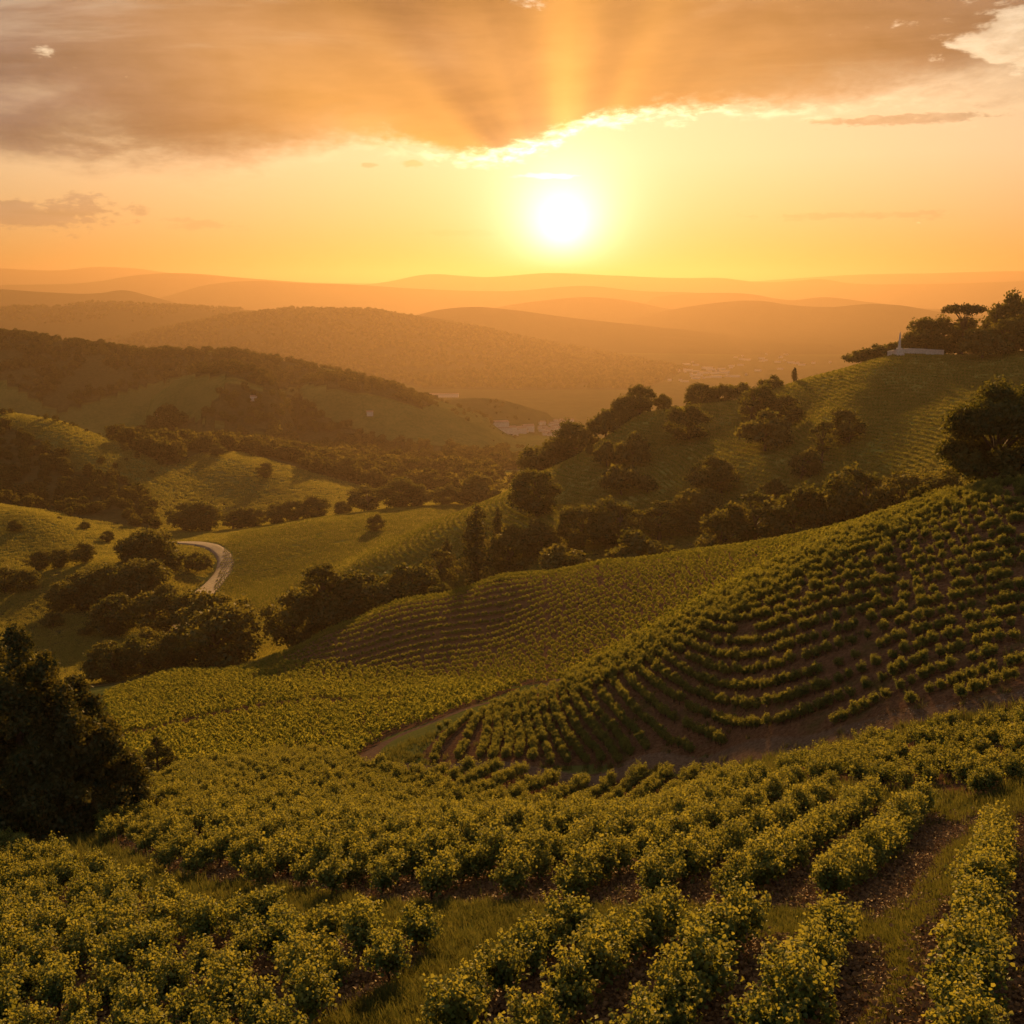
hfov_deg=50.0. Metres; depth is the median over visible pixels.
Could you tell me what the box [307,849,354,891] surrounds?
grapevine
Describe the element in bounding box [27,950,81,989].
grapevine
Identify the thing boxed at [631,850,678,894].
grapevine
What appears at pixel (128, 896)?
grapevine
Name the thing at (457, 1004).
grapevine
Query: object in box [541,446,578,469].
broadleaf tree
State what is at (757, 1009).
grapevine
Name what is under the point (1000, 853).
grapevine
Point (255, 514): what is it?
broadleaf tree
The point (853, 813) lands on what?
grapevine
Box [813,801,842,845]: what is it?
grapevine
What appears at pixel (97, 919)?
grapevine
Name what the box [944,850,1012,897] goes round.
grapevine
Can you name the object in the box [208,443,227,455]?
broadleaf tree
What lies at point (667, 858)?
grapevine
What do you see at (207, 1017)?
grapevine
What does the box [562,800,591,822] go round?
grapevine
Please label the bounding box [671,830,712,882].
grapevine
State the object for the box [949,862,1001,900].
grapevine
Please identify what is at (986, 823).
grapevine
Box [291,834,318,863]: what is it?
grapevine
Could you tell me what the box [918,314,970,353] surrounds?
broadleaf tree
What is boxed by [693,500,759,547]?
broadleaf tree
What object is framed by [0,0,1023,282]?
sky
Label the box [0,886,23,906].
grapevine
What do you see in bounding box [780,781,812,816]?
grapevine
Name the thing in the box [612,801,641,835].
grapevine
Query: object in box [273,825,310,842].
grapevine
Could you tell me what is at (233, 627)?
broadleaf tree
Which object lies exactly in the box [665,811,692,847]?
grapevine
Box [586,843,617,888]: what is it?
grapevine
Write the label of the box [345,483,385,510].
broadleaf tree
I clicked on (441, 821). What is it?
grapevine
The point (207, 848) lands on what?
grapevine
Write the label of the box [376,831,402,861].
grapevine
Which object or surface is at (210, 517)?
broadleaf tree
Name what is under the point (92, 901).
grapevine
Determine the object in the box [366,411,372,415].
house
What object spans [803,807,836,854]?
grapevine
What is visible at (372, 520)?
broadleaf tree
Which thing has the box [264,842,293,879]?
grapevine
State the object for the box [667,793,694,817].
grapevine
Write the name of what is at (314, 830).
grapevine
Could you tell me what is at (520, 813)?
grapevine
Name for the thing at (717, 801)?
grapevine
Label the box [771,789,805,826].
grapevine
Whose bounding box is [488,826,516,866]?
grapevine
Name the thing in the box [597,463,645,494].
bush
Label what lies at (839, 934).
grapevine
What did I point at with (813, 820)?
grapevine
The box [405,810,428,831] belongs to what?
grapevine
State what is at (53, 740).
broadleaf tree
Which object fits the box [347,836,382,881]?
grapevine
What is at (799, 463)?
broadleaf tree
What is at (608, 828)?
grapevine
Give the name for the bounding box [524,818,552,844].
grapevine
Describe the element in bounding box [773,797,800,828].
grapevine
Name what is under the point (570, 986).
grapevine
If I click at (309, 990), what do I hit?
grapevine
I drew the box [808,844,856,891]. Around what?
grapevine
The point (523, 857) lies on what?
grapevine
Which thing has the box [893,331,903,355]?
monument
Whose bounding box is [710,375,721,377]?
warehouse
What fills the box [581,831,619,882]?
grapevine
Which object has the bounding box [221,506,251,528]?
broadleaf tree
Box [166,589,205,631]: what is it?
broadleaf tree
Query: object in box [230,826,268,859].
grapevine
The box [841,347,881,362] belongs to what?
bush
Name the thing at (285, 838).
grapevine
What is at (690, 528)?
broadleaf tree
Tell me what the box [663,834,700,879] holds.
grapevine
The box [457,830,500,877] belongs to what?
grapevine
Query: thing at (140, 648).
broadleaf tree
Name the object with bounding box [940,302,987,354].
umbrella pine
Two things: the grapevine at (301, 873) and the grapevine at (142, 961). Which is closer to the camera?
the grapevine at (142, 961)
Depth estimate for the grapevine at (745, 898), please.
25.87 m
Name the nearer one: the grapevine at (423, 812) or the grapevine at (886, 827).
the grapevine at (886, 827)
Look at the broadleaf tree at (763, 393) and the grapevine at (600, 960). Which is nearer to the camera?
the grapevine at (600, 960)
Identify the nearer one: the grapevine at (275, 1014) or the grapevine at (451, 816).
the grapevine at (275, 1014)
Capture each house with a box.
[250,395,256,400]
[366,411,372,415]
[517,426,526,433]
[521,424,534,431]
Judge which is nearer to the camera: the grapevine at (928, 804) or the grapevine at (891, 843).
the grapevine at (891, 843)
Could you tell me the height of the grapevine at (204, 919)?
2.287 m
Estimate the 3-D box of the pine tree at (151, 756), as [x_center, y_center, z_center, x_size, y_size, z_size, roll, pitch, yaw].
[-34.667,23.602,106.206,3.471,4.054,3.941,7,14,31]
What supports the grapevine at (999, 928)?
on the ground at (722, 323)
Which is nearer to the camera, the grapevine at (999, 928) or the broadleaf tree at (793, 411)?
the grapevine at (999, 928)
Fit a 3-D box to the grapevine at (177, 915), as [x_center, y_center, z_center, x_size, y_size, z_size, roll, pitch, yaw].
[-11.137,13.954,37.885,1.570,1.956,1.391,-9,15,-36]
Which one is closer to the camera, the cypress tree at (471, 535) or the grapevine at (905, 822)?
the grapevine at (905, 822)
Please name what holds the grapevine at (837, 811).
on the ground at (722, 323)
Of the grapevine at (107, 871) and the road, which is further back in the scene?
the road
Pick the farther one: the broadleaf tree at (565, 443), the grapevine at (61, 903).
the broadleaf tree at (565, 443)
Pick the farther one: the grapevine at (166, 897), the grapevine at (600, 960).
the grapevine at (166, 897)
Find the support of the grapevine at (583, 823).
on the ground at (722, 323)
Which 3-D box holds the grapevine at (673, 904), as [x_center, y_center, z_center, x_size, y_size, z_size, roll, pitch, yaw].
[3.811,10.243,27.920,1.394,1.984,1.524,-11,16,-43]
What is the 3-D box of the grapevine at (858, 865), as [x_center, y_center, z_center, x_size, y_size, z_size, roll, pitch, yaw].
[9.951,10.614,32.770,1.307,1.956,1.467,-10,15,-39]
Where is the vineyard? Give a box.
[0,350,1023,1023]
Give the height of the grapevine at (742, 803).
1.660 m
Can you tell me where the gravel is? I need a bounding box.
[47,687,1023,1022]
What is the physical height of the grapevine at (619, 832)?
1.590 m
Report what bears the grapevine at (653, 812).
on the ground at (722, 323)
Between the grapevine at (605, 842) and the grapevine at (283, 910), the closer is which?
the grapevine at (283, 910)
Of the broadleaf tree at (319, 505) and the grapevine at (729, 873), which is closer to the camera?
the grapevine at (729, 873)
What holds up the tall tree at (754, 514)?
on the ground at (722, 323)
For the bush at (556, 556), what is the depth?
268.12 m
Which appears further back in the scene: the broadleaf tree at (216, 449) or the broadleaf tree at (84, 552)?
the broadleaf tree at (216, 449)
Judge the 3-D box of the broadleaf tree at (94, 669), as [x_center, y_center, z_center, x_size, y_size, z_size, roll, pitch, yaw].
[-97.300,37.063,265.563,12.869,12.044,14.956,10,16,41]
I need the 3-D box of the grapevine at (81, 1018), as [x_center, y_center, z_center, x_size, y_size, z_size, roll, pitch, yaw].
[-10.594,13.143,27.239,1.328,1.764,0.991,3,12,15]
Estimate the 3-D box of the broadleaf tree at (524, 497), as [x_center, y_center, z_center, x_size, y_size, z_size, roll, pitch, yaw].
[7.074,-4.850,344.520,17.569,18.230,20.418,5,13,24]
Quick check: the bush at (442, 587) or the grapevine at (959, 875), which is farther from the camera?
the bush at (442, 587)
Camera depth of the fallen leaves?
29.61 m
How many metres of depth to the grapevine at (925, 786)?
48.96 m
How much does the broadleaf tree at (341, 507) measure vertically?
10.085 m
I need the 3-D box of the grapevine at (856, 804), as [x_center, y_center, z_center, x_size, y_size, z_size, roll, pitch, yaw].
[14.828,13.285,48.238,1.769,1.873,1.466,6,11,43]
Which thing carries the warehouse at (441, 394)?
on the ground at (722, 323)
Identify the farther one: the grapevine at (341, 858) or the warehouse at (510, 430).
the warehouse at (510, 430)
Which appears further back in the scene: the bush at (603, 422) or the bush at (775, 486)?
the bush at (603, 422)
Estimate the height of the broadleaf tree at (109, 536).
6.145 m
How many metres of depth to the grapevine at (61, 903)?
40.79 m
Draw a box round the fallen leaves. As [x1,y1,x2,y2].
[0,689,1023,1023]
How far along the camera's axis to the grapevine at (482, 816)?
51.17 m
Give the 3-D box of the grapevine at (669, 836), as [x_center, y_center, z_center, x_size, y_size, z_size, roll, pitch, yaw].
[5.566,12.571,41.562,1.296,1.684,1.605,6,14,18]
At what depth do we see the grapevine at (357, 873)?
41.70 m
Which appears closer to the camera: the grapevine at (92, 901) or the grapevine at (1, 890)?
the grapevine at (92, 901)
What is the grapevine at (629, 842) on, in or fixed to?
on the ground at (722, 323)
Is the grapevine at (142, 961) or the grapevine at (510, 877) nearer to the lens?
the grapevine at (142, 961)
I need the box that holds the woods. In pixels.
[0,299,689,527]
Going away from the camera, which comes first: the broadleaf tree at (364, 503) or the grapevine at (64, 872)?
the grapevine at (64, 872)
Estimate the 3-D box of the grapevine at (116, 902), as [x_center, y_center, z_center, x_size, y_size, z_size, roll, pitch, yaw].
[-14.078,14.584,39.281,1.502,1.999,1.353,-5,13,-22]
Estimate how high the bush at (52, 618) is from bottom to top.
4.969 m
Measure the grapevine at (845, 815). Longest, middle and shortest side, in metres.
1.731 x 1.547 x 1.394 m
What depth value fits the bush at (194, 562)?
435.60 m
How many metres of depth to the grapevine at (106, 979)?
31.08 m
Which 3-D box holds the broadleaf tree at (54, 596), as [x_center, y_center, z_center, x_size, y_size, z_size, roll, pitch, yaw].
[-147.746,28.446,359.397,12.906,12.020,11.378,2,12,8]
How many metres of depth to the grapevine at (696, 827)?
44.34 m
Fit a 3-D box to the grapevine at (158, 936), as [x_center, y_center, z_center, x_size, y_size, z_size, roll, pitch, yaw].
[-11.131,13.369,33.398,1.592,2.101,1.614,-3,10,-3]
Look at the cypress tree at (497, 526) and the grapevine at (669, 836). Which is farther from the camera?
the cypress tree at (497, 526)
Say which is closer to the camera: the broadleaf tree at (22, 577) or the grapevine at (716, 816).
the grapevine at (716, 816)
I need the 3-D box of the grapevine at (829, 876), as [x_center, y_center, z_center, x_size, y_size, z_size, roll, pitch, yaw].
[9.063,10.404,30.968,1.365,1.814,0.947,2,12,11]
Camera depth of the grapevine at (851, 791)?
49.99 m
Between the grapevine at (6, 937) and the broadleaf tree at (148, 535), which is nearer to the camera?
the grapevine at (6, 937)
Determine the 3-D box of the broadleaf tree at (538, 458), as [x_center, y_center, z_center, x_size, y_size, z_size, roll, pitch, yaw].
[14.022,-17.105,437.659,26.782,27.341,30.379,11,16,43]
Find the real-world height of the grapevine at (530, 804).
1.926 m
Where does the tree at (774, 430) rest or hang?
on the ground at (722, 323)
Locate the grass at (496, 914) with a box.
[0,350,1023,1023]
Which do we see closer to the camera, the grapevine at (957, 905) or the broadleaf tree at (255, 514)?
the grapevine at (957, 905)
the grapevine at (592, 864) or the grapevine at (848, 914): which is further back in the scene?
the grapevine at (592, 864)
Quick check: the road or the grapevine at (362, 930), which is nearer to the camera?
the grapevine at (362, 930)
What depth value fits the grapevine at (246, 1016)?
25.55 m
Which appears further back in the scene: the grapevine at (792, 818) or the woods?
the woods
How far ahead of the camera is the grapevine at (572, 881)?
33.91 m
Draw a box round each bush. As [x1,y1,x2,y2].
[38,611,65,626]
[76,626,94,634]
[182,550,213,571]
[427,582,451,593]
[537,542,595,569]
[585,408,622,436]
[591,439,622,465]
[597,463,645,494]
[604,527,677,558]
[612,430,651,464]
[638,474,658,491]
[725,382,750,398]
[757,374,784,388]
[757,479,789,495]
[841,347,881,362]
[865,342,904,356]
[897,338,925,348]
[906,484,939,500]
[956,328,1014,357]
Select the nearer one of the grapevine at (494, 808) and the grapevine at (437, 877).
the grapevine at (437, 877)
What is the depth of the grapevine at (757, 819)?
43.71 m
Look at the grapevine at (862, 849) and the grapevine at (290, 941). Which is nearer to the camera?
the grapevine at (290, 941)
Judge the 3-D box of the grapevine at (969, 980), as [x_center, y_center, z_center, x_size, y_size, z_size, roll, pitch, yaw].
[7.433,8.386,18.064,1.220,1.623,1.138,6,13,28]
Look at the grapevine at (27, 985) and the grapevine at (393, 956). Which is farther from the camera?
the grapevine at (27, 985)
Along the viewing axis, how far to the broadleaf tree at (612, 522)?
303.87 m
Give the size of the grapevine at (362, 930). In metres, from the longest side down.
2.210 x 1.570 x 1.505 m
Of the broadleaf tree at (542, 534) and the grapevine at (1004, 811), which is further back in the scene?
the broadleaf tree at (542, 534)
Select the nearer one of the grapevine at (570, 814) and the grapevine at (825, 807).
the grapevine at (825, 807)
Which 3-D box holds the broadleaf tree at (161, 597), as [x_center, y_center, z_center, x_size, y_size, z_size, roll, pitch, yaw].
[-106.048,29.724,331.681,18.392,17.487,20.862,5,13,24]
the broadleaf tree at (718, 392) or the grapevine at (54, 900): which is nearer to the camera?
the grapevine at (54, 900)
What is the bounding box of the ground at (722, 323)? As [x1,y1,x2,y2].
[0,267,1023,1023]
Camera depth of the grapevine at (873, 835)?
35.27 m
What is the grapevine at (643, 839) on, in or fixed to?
on the ground at (722, 323)
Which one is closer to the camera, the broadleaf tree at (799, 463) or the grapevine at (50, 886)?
the grapevine at (50, 886)
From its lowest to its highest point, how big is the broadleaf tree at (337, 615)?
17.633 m
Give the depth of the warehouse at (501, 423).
1301.51 m
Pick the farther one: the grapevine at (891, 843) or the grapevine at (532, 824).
the grapevine at (532, 824)
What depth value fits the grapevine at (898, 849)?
38.77 m
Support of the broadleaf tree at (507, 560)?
on the ground at (722, 323)
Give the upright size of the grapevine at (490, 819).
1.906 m
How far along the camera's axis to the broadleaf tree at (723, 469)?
319.25 m
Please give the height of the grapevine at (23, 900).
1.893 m
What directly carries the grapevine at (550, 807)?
on the ground at (722, 323)
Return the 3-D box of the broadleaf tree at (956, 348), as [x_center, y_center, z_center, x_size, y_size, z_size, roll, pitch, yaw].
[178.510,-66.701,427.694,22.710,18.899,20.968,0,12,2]
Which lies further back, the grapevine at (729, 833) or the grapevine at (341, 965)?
the grapevine at (729, 833)
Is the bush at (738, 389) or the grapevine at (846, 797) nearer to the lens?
the grapevine at (846, 797)
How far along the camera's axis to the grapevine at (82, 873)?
46.80 m
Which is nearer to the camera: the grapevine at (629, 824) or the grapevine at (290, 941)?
the grapevine at (290, 941)
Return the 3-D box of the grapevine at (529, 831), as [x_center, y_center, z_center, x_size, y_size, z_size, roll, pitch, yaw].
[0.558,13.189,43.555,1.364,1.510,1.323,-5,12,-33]
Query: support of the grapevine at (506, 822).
on the ground at (722, 323)
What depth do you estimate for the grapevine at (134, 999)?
27.35 m
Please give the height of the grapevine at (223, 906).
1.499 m
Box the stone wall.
[887,348,943,355]
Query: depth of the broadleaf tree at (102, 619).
327.30 m
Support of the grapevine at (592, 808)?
on the ground at (722, 323)
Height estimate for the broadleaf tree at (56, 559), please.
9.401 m
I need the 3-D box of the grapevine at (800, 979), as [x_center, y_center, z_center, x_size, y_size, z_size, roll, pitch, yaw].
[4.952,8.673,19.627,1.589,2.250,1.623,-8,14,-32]
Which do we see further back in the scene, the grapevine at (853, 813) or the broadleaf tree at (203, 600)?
the broadleaf tree at (203, 600)
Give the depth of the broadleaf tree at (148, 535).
395.80 m
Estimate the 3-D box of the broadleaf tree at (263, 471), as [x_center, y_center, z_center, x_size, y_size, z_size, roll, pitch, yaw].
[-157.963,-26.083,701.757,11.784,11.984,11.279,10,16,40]
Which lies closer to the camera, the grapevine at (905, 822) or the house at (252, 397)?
the grapevine at (905, 822)
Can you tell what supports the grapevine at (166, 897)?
on the ground at (722, 323)
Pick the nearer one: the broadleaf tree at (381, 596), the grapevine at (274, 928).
the grapevine at (274, 928)
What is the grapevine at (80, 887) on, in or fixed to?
on the ground at (722, 323)
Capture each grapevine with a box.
[0,881,11,900]
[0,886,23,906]
[0,891,46,918]
[0,894,11,920]
[0,901,43,936]
[0,907,33,958]
[0,915,24,966]
[0,940,16,989]
[0,952,42,1002]
[0,972,29,1023]
[1,1000,58,1023]
[8,875,38,898]
[12,923,57,955]
[12,928,60,971]
[17,877,55,907]
[27,898,70,947]
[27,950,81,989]
[28,959,78,1015]
[35,892,60,914]
[37,874,65,899]
[40,900,73,935]
[46,853,85,894]
[53,912,103,976]
[57,899,100,932]
[58,984,106,1023]
[64,874,91,907]
[65,904,108,947]
[68,1003,112,1023]
[70,885,103,908]
[74,866,98,894]
[78,955,133,1008]
[81,848,117,879]
[83,890,110,919]
[85,872,114,903]
[87,921,150,977]
[89,863,121,886]
[95,890,137,922]
[95,900,142,951]
[99,866,139,901]
[106,885,140,911]
[107,977,161,1023]
[108,924,129,952]
[108,969,149,1016]
[117,858,152,894]
[120,917,172,966]
[129,940,166,991]
[133,892,175,930]
[135,915,182,951]
[142,893,172,918]
[143,868,187,904]
[145,946,198,1006]
[161,967,218,1023]
[165,888,199,908]
[170,891,208,938]
[178,887,228,948]
[179,846,207,875]
[180,986,232,1023]
[183,931,223,981]
[186,834,216,869]
[200,946,254,982]
[203,957,257,1018]
[214,888,241,927]
[219,888,267,936]
[219,928,259,965]
[224,838,254,875]
[228,904,259,949]
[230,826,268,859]
[233,972,284,1023]
[237,848,277,881]
[241,882,287,926]
[249,903,303,960]
[252,988,307,1023]
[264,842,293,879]
[266,899,308,933]
[267,832,303,874]
[268,922,311,978]
[270,828,296,846]
[271,929,322,995]
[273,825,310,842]
[284,952,341,1023]
[288,851,317,885]
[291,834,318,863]
[291,925,339,963]
[296,899,342,945]
[303,824,337,851]
[304,830,345,867]
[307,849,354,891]
[307,940,357,989]
[311,819,348,842]
[325,837,345,862]
[333,830,371,862]
[336,893,384,934]
[339,824,357,838]
[339,851,366,886]
[339,892,391,957]
[341,813,369,835]
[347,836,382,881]
[354,810,379,828]
[354,828,374,847]
[356,818,386,843]
[359,925,412,981]
[363,835,390,869]
[365,854,404,895]
[376,807,409,838]
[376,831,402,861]
[379,845,411,885]
[389,830,413,852]
[390,809,419,833]
[391,900,444,950]
[397,822,431,845]
[397,834,432,881]
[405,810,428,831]
[413,848,457,898]
[414,827,441,870]
[416,972,490,1023]
[418,822,442,835]
[419,810,440,829]
[427,809,453,834]
[428,829,461,860]
[429,805,446,824]
[429,844,464,892]
[436,824,469,851]
[444,837,487,883]
[445,805,472,840]
[449,955,495,1011]
[456,811,489,845]
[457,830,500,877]
[460,810,480,823]
[471,927,531,994]
[472,805,492,831]
[474,819,514,870]
[479,799,501,818]
[482,810,512,836]
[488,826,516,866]
[488,850,529,897]
[496,801,529,835]
[496,810,517,835]
[499,839,537,889]
[503,826,524,858]
[503,980,576,1023]
[504,917,553,975]
[513,822,539,847]
[515,827,552,874]
[519,804,542,831]
[520,908,574,962]
[521,808,559,838]
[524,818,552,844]
[524,839,556,880]
[528,801,550,822]
[534,796,554,821]
[535,804,573,838]
[538,943,598,1019]
[540,793,569,818]
[541,885,600,945]
[547,829,571,870]
[551,853,595,899]
[551,918,624,992]
[557,824,587,863]
[560,802,589,823]
[560,837,603,896]
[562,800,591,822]
[565,812,600,848]
[565,824,590,850]
[571,799,601,823]
[578,812,620,839]
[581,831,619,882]
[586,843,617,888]
[587,905,652,961]
[587,911,637,983]
[589,805,606,822]
[593,805,616,822]
[600,834,638,871]
[603,805,619,819]
[603,816,626,837]
[606,796,634,813]
[610,832,639,875]
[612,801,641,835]
[614,811,635,838]
[620,887,676,954]
[626,826,657,866]
[627,972,702,1023]
[628,802,652,825]
[631,835,687,888]
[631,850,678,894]
[633,815,670,857]
[636,875,691,940]
[637,845,685,887]
[638,800,668,819]
[638,803,666,819]
[645,944,712,1013]
[648,818,675,849]
[654,812,676,841]
[661,920,744,1003]
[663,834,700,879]
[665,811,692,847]
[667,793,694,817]
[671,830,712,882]
[674,907,739,970]
[679,812,702,842]
[680,808,704,834]
[683,838,717,875]
[683,898,754,955]
[685,801,713,834]
[685,825,723,870]
[693,801,724,830]
[699,822,731,866]
[700,795,729,829]
[701,817,739,863]
[706,876,774,950]
[709,859,753,902]
[710,797,733,821]
[715,817,750,860]
[720,796,742,824]
[721,847,763,895]
[721,980,809,1023]
[722,797,742,817]
[725,819,757,850]
[729,815,754,845]
[731,796,756,820]
[733,835,784,892]
[739,811,784,828]
[740,826,794,880]
[742,803,777,835]
[748,931,839,1023]
[753,819,799,873]
[758,797,793,834]
[760,926,842,1009]
[766,831,797,882]
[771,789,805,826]
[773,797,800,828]
[774,827,804,870]
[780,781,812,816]
[780,824,811,869]
[781,779,815,822]
[783,813,822,847]
[784,912,851,974]
[785,820,827,854]
[787,821,815,858]
[790,906,850,968]
[797,808,838,848]
[802,892,863,928]
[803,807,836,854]
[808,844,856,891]
[809,846,857,897]
[810,890,865,943]
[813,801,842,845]
[815,800,845,845]
[817,798,851,836]
[820,836,873,892]
[830,795,872,826]
[834,835,880,871]
[836,785,872,823]
[837,835,877,884]
[838,800,859,830]
[839,787,873,823]
[842,815,896,870]
[847,781,877,820]
[848,819,895,864]
[858,822,900,866]
[866,810,903,830]
[868,813,907,845]
[871,817,902,859]
[877,802,919,836]
[877,816,910,854]
[881,787,923,834]
[881,793,923,822]
[884,808,914,841]
[902,776,939,812]
[903,789,929,813]
[908,788,930,816]
[908,790,928,825]
[916,936,1016,1015]
[928,906,1017,977]
[928,965,1002,1023]
[933,891,1015,964]
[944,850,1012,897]
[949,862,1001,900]
[949,900,1008,957]
[950,870,1015,932]
[952,870,1017,921]
[954,833,1016,893]
[961,831,1005,856]
[963,808,1019,844]
[964,822,1020,878]
[969,820,1019,864]
[972,846,1008,891]
[973,816,1009,842]
[974,799,1018,837]
[983,807,1018,839]
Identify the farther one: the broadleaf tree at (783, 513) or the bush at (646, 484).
the bush at (646, 484)
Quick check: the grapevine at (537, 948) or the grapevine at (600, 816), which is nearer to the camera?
the grapevine at (537, 948)
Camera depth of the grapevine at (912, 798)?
45.35 m
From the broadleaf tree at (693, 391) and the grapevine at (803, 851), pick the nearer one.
the grapevine at (803, 851)
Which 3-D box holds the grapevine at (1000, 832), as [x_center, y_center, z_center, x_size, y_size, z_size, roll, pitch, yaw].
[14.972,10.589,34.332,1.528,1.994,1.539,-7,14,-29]
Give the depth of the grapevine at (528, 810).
49.09 m
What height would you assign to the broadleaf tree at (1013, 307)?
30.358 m
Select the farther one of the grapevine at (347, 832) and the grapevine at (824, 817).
the grapevine at (347, 832)
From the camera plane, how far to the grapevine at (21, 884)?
46.43 m
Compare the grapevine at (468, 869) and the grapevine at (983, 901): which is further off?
the grapevine at (468, 869)
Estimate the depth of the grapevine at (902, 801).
43.73 m
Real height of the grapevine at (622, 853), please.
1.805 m
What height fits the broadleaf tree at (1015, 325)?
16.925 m
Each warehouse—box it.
[436,393,446,396]
[446,393,458,396]
[493,420,508,426]
[497,425,517,433]
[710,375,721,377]
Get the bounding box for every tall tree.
[292,562,349,628]
[420,549,464,586]
[634,500,680,540]
[720,491,790,540]
[808,419,839,462]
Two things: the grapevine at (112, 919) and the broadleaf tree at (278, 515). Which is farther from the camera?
the broadleaf tree at (278, 515)
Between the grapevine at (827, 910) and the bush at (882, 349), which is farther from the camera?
the bush at (882, 349)
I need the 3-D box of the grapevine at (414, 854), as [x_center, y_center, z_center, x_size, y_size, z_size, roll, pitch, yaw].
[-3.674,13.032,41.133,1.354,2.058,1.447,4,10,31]
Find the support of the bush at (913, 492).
on the ground at (722, 323)
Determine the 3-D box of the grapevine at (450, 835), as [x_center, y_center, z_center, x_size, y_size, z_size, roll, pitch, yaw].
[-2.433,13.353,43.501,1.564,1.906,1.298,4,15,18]
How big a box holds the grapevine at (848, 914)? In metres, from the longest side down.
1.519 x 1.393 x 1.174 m
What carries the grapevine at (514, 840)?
on the ground at (722, 323)
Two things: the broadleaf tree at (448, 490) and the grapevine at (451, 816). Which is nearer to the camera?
the grapevine at (451, 816)
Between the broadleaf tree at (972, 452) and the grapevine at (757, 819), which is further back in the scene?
the broadleaf tree at (972, 452)
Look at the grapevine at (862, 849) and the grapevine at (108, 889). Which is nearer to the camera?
the grapevine at (862, 849)
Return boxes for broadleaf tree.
[0,566,18,591]
[0,621,163,842]
[6,519,24,531]
[9,567,41,590]
[21,549,51,570]
[43,580,78,611]
[47,548,72,568]
[56,568,102,610]
[67,541,97,563]
[77,562,130,607]
[78,521,90,528]
[79,640,139,682]
[83,592,140,636]
[98,561,156,603]
[99,530,114,541]
[107,633,168,677]
[113,530,144,564]
[116,527,178,567]
[120,558,174,598]
[127,626,174,664]
[129,581,181,631]
[131,538,188,574]
[155,632,197,669]
[162,500,204,530]
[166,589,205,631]
[170,587,257,649]
[172,599,266,667]
[177,500,223,531]
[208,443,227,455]
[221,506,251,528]
[242,507,267,526]
[255,462,272,477]
[257,586,330,647]
[265,503,290,523]
[282,499,309,520]
[298,494,330,517]
[298,577,372,630]
[326,568,404,617]
[334,500,352,513]
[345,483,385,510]
[365,514,387,529]
[379,476,425,507]
[382,562,440,599]
[404,484,437,505]
[433,483,458,503]
[453,484,474,504]
[457,471,508,503]
[483,521,537,573]
[506,467,564,516]
[509,517,560,554]
[515,436,568,472]
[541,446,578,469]
[547,418,600,457]
[554,504,602,547]
[582,494,652,546]
[609,393,640,423]
[624,384,656,414]
[652,393,672,409]
[661,401,713,439]
[671,487,725,525]
[676,513,704,533]
[682,452,742,493]
[683,382,714,404]
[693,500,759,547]
[704,383,732,402]
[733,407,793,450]
[736,381,778,420]
[759,480,830,537]
[764,393,804,423]
[787,446,823,478]
[796,487,853,526]
[820,461,900,521]
[829,406,868,443]
[869,470,922,508]
[901,316,951,349]
[917,465,971,493]
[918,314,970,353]
[932,374,1023,483]
[942,316,985,354]
[977,287,1023,350]
[979,316,1023,353]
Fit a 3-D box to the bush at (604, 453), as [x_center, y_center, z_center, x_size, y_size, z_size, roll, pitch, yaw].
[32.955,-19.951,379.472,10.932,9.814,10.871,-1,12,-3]
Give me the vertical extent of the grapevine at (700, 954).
2.059 m
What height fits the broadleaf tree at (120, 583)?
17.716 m
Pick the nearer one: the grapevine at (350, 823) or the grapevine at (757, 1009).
the grapevine at (757, 1009)
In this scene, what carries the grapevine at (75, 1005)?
on the ground at (722, 323)
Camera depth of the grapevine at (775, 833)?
36.01 m
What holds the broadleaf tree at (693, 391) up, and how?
on the ground at (722, 323)
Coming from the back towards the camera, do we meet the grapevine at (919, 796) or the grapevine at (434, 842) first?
the grapevine at (919, 796)
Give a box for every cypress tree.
[436,538,457,577]
[457,501,493,584]
[490,506,503,536]
[791,367,797,381]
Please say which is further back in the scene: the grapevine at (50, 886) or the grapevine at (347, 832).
the grapevine at (347, 832)
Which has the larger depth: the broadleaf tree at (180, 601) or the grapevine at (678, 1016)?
the broadleaf tree at (180, 601)
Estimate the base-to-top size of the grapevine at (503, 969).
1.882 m
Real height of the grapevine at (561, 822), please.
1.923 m
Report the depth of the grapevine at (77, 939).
34.81 m
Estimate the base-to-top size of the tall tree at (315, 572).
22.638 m
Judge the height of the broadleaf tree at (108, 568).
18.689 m
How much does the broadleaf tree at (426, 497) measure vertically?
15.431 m
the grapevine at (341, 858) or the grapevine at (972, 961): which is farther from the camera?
the grapevine at (341, 858)
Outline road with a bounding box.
[169,541,232,630]
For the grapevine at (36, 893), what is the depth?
44.41 m
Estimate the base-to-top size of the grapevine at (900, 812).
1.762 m
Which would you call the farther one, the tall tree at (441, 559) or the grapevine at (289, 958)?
the tall tree at (441, 559)
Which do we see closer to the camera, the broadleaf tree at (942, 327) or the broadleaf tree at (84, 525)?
the broadleaf tree at (942, 327)
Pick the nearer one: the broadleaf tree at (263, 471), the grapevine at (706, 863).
the grapevine at (706, 863)
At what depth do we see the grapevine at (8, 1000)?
30.33 m
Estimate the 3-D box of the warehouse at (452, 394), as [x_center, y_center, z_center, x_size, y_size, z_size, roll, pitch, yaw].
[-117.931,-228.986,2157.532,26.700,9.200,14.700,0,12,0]
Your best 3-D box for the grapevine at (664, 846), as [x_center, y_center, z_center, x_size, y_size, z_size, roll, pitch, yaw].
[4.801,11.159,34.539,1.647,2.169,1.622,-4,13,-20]
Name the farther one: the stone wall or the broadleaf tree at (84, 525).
the broadleaf tree at (84, 525)

